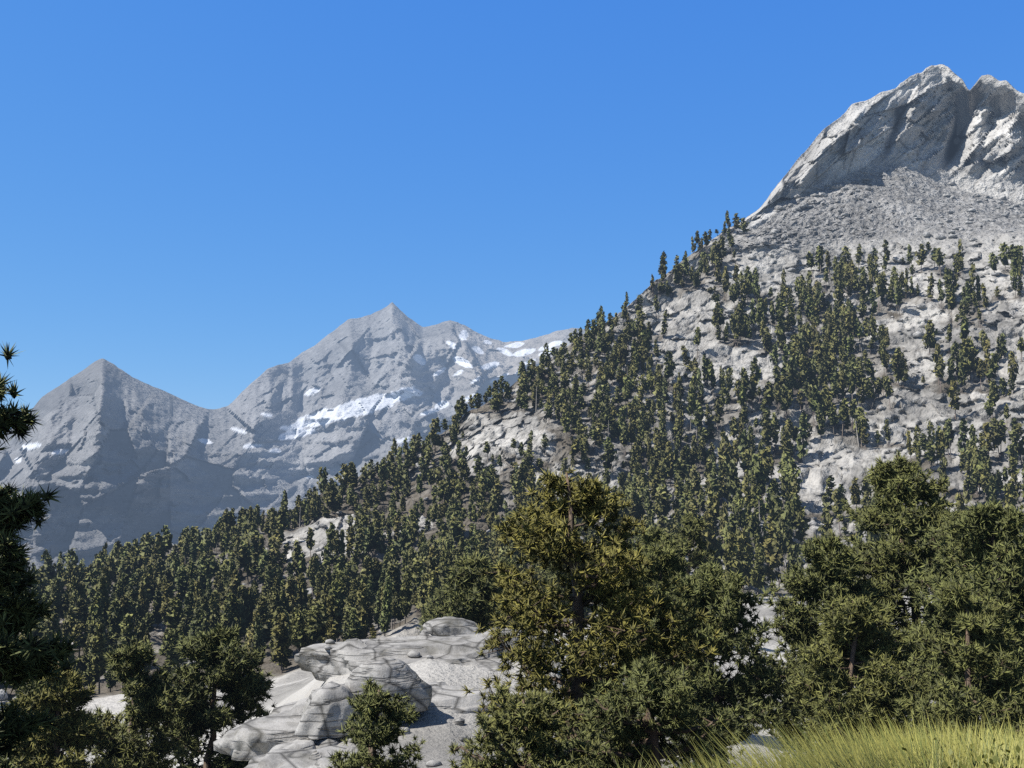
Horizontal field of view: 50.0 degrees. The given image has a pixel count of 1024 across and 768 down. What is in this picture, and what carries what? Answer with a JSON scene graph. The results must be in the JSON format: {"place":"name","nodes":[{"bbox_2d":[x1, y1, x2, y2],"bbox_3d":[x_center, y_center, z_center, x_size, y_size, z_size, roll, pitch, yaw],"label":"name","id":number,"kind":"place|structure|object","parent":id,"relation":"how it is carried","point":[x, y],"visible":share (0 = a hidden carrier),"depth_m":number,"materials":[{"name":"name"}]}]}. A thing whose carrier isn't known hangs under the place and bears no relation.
{"place":"outdoors","nodes":[
{"label":"outdoors","id":0,"kind":"place"},
{"bbox_2d":[0,64,1023,767],"bbox_3d":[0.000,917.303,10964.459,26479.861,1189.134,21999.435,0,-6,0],"label":"mountain","id":1,"kind":"structure","parent":0,"point":[110,452],"depth_m":742.58,"materials":[{"name":"stone"}]},
{"bbox_2d":[0,341,84,767],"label":"pine","id":2,"kind":"object","parent":1,"relation":"on","point":[17,615],"visible":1,"depth_m":5.62,"materials":[{"name":"green plant"}]},
{"bbox_2d":[0,650,90,767],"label":"pine","id":3,"kind":"object","parent":1,"relation":"on","point":[40,685],"visible":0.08,"depth_m":34.86,"materials":[{"name":"green plant"}]},
{"bbox_2d":[2,662,122,767],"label":"pine","id":4,"kind":"object","parent":1,"relation":"on","point":[77,734],"visible":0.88,"depth_m":32.16,"materials":[{"name":"green plant"}]},
{"bbox_2d":[75,636,194,767],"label":"pine","id":5,"kind":"object","parent":1,"relation":"on","point":[154,700],"visible":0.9,"depth_m":38.16,"materials":[{"name":"green plant"}]},
{"bbox_2d":[138,621,277,767],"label":"pine","id":6,"kind":"object","parent":1,"relation":"on","point":[223,660],"visible":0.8,"depth_m":43.19,"materials":[{"name":"green plant"}]},
{"bbox_2d":[272,738,315,748],"bbox_3d":[-5.059,8.472,25.261,1.010,0.520,1.542,4,-7,-31],"label":"boulder","id":7,"kind":"object","parent":1,"relation":"on","point":[304,743],"visible":0.23,"depth_m":25.13,"materials":[{"name":"stone"}]},
{"bbox_2d":[244,745,359,767],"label":"outcrop slab","id":8,"kind":"structure","parent":1,"relation":"on","point":[294,758],"depth_m":23.33,"materials":[{"name":"stone"}]},
{"bbox_2d":[312,738,339,748],"bbox_3d":[-4.405,8.438,25.778,0.758,0.290,0.572,-4,-7,35],"label":"rock","id":9,"kind":"object","parent":1,"relation":"on","point":[318,743],"visible":0.43,"depth_m":25.58,"materials":[{"name":"stone"}]},
{"bbox_2d":[213,682,499,760],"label":"outcrop slab","id":10,"kind":"structure","parent":1,"relation":"on","point":[248,739],"depth_m":27.28,"materials":[{"name":"stone"}]},
{"bbox_2d":[294,681,364,738],"bbox_3d":[-4.394,7.793,26.620,1.516,1.148,2.091,0,-6,0],"label":"boulder","id":11,"kind":"object","parent":10,"relation":"on","point":[327,708],"visible":0.71,"depth_m":25.86,"materials":[{"name":"stone"}]},
{"bbox_2d":[345,658,431,715],"bbox_3d":[-3.105,7.499,27.556,2.411,1.286,1.758,3,-7,-29],"label":"boulder","id":12,"kind":"object","parent":10,"relation":"on","point":[392,675],"visible":0.56,"depth_m":27.03,"materials":[{"name":"stone"}]},
{"bbox_2d":[326,676,427,767],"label":"pine","id":13,"kind":"object","parent":1,"relation":"on","point":[380,731],"visible":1,"depth_m":13.35,"materials":[{"name":"green plant"}]},
{"bbox_2d":[396,727,410,734],"bbox_3d":[-2.611,8.294,26.285,0.364,0.174,0.352,-2,-6,20],"label":"loose stone","id":14,"kind":"object","parent":1,"relation":"on","point":[408,731],"visible":0.47,"depth_m":26.19,"materials":[{"name":"stone"}]},
{"bbox_2d":[294,627,555,681],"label":"outcrop slab","id":15,"kind":"structure","parent":1,"relation":"on","point":[321,663],"depth_m":36.39,"materials":[{"name":"stone"}]},
{"bbox_2d":[325,639,334,643],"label":"loose stone","id":16,"kind":"object","parent":15,"relation":"on","point":[329,641],"visible":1,"depth_m":37.29,"materials":[{"name":"stone"}]},
{"bbox_2d":[407,650,420,656],"bbox_3d":[-3.219,8.821,35.973,0.439,0.214,0.432,0,-6,0],"label":"loose stone","id":17,"kind":"object","parent":15,"relation":"on","point":[413,653],"visible":1,"depth_m":35.84,"materials":[{"name":"stone"}]},
{"bbox_2d":[415,586,449,635],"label":"pine","id":18,"kind":"object","parent":1,"relation":"on","point":[427,614],"visible":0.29,"depth_m":136.43,"materials":[{"name":"green plant"}]},
{"bbox_2d":[426,760,442,767],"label":"loose stone","id":19,"kind":"object","parent":1,"relation":"on","point":[432,763],"visible":1,"depth_m":22.14,"materials":[{"name":"stone"}]},
{"bbox_2d":[423,616,480,635],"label":"boulder","id":20,"kind":"object","parent":1,"relation":"on","point":[448,626],"visible":0.89,"depth_m":40.76,"materials":[{"name":"stone"}]},
{"bbox_2d":[453,718,464,724],"bbox_3d":[-1.326,8.426,27.449,0.293,0.135,0.293,0,-6,0],"label":"loose stone","id":21,"kind":"object","parent":1,"relation":"on","point":[459,721],"visible":1,"depth_m":27.36,"materials":[{"name":"stone"}]},
{"bbox_2d":[458,735,466,740],"bbox_3d":[-1.166,8.398,26.063,0.212,0.109,0.277,0,-6,0],"label":"loose stone","id":22,"kind":"object","parent":1,"relation":"on","point":[461,737],"visible":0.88,"depth_m":25.97,"materials":[{"name":"stone"}]},
{"bbox_2d":[426,550,508,632],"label":"pine","id":23,"kind":"object","parent":1,"relation":"on","point":[469,590],"visible":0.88,"depth_m":68.19,"materials":[{"name":"green plant"}]},
{"bbox_2d":[490,557,523,623],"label":"pine","id":24,"kind":"object","parent":1,"relation":"on","point":[505,564],"visible":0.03,"depth_m":127.84,"materials":[{"name":"green plant"}]},
{"bbox_2d":[0,211,1023,693],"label":"conifer forest","id":25,"kind":"object","parent":1,"relation":"on","point":[348,601],"visible":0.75,"depth_m":350.80,"materials":[{"name":"green plant"}]},
{"bbox_2d":[0,167,1023,700],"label":"hillside boulders","id":26,"kind":"structure","parent":1,"relation":"on","point":[812,523],"depth_m":573.22,"materials":[{"name":"stone"}]},
{"bbox_2d":[447,681,605,767],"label":"bush","id":27,"kind":"object","parent":1,"relation":"on","point":[529,725],"visible":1,"depth_m":10.57,"materials":[{"name":"green plant"}]},
{"bbox_2d":[536,519,587,636],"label":"pine","id":28,"kind":"object","parent":1,"relation":"on","point":[550,575],"visible":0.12,"depth_m":117.64,"materials":[{"name":"green plant"}]},
{"bbox_2d":[459,464,720,767],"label":"tree","id":29,"kind":"object","parent":1,"relation":"on","point":[626,611],"visible":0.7,"depth_m":14.45,"materials":[{"name":"green plant"}]},
{"bbox_2d":[586,532,635,612],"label":"pine","id":30,"kind":"object","parent":1,"relation":"on","point":[616,577],"visible":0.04,"depth_m":103.19,"materials":[{"name":"green plant"}]},
{"bbox_2d":[585,753,675,767],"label":"knoll grass","id":31,"kind":"structure","parent":1,"relation":"on","point":[635,762],"depth_m":8.20,"materials":[{"name":"green plant"}]},
{"bbox_2d":[553,651,752,767],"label":"bush","id":32,"kind":"object","parent":1,"relation":"on","point":[643,690],"visible":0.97,"depth_m":11.82,"materials":[{"name":"green plant"}]},
{"bbox_2d":[619,523,691,641],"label":"pine","id":33,"kind":"object","parent":1,"relation":"on","point":[653,535],"visible":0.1,"depth_m":60.34,"materials":[{"name":"green plant"}]},
{"bbox_2d":[613,540,705,678],"bbox_3d":[5.048,8.794,38.882,3.881,6.564,3.864,0,-6,0],"label":"pine","id":34,"kind":"object","parent":1,"relation":"on","point":[664,558],"visible":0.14,"depth_m":38.78,"materials":[{"name":"green plant"}]},
{"bbox_2d":[671,511,723,576],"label":"pine","id":35,"kind":"object","parent":1,"relation":"on","point":[689,535],"visible":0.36,"depth_m":92.30,"materials":[{"name":"green plant"}]},
{"bbox_2d":[669,762,728,767],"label":"dark scrub shrubs","id":36,"kind":"object","parent":1,"relation":"on","point":[693,764],"visible":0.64,"depth_m":8.54,"materials":[{"name":"green plant"}]},
{"bbox_2d":[645,560,792,767],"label":"pine","id":37,"kind":"object","parent":1,"relation":"on","point":[711,590],"visible":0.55,"depth_m":29.18,"materials":[{"name":"green plant"}]},
{"bbox_2d":[610,705,1023,767],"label":"knoll grass","id":38,"kind":"structure","parent":1,"relation":"on","point":[891,748],"depth_m":3.50,"materials":[{"name":"green plant"}]},
{"bbox_2d":[750,530,910,764],"bbox_3d":[9.360,8.373,33.147,4.688,7.987,5.045,4,-7,-35],"label":"pine","id":39,"kind":"object","parent":1,"relation":"on","point":[830,573],"visible":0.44,"depth_m":32.91,"materials":[{"name":"green plant"}]},
{"bbox_2d":[783,593,929,754],"bbox_3d":[8.368,8.158,26.155,3.491,6.318,4.610,-3,-7,26],"label":"pine","id":40,"kind":"object","parent":1,"relation":"on","point":[854,629],"visible":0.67,"depth_m":25.96,"materials":[{"name":"green plant"}]},
{"bbox_2d":[760,725,1023,767],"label":"grass","id":41,"kind":"structure","parent":1,"relation":"on","point":[993,758],"depth_m":3.29,"materials":[{"name":"green plant"}]},
{"bbox_2d":[815,449,1021,735],"bbox_3d":[12.906,7.418,34.760,7.550,10.845,7.345,-4,-7,31],"label":"pine","id":42,"kind":"object","parent":1,"relation":"on","point":[895,482],"visible":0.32,"depth_m":34.74,"materials":[{"name":"green plant"}]},
{"bbox_2d":[891,577,1023,741],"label":"pine","id":43,"kind":"object","parent":1,"relation":"on","point":[992,682],"visible":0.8,"depth_m":24.12,"materials":[{"name":"green plant"}]},
{"bbox_2d":[891,497,1023,737],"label":"pine","id":44,"kind":"object","parent":1,"relation":"on","point":[975,532],"visible":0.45,"depth_m":30.07,"materials":[{"name":"green plant"}]},
{"bbox_2d":[0,0,1023,429],"label":"sky","id":45,"kind":"structure","parent":0,"point":[195,195],"materials":[{"name":"blue"}]}
]}

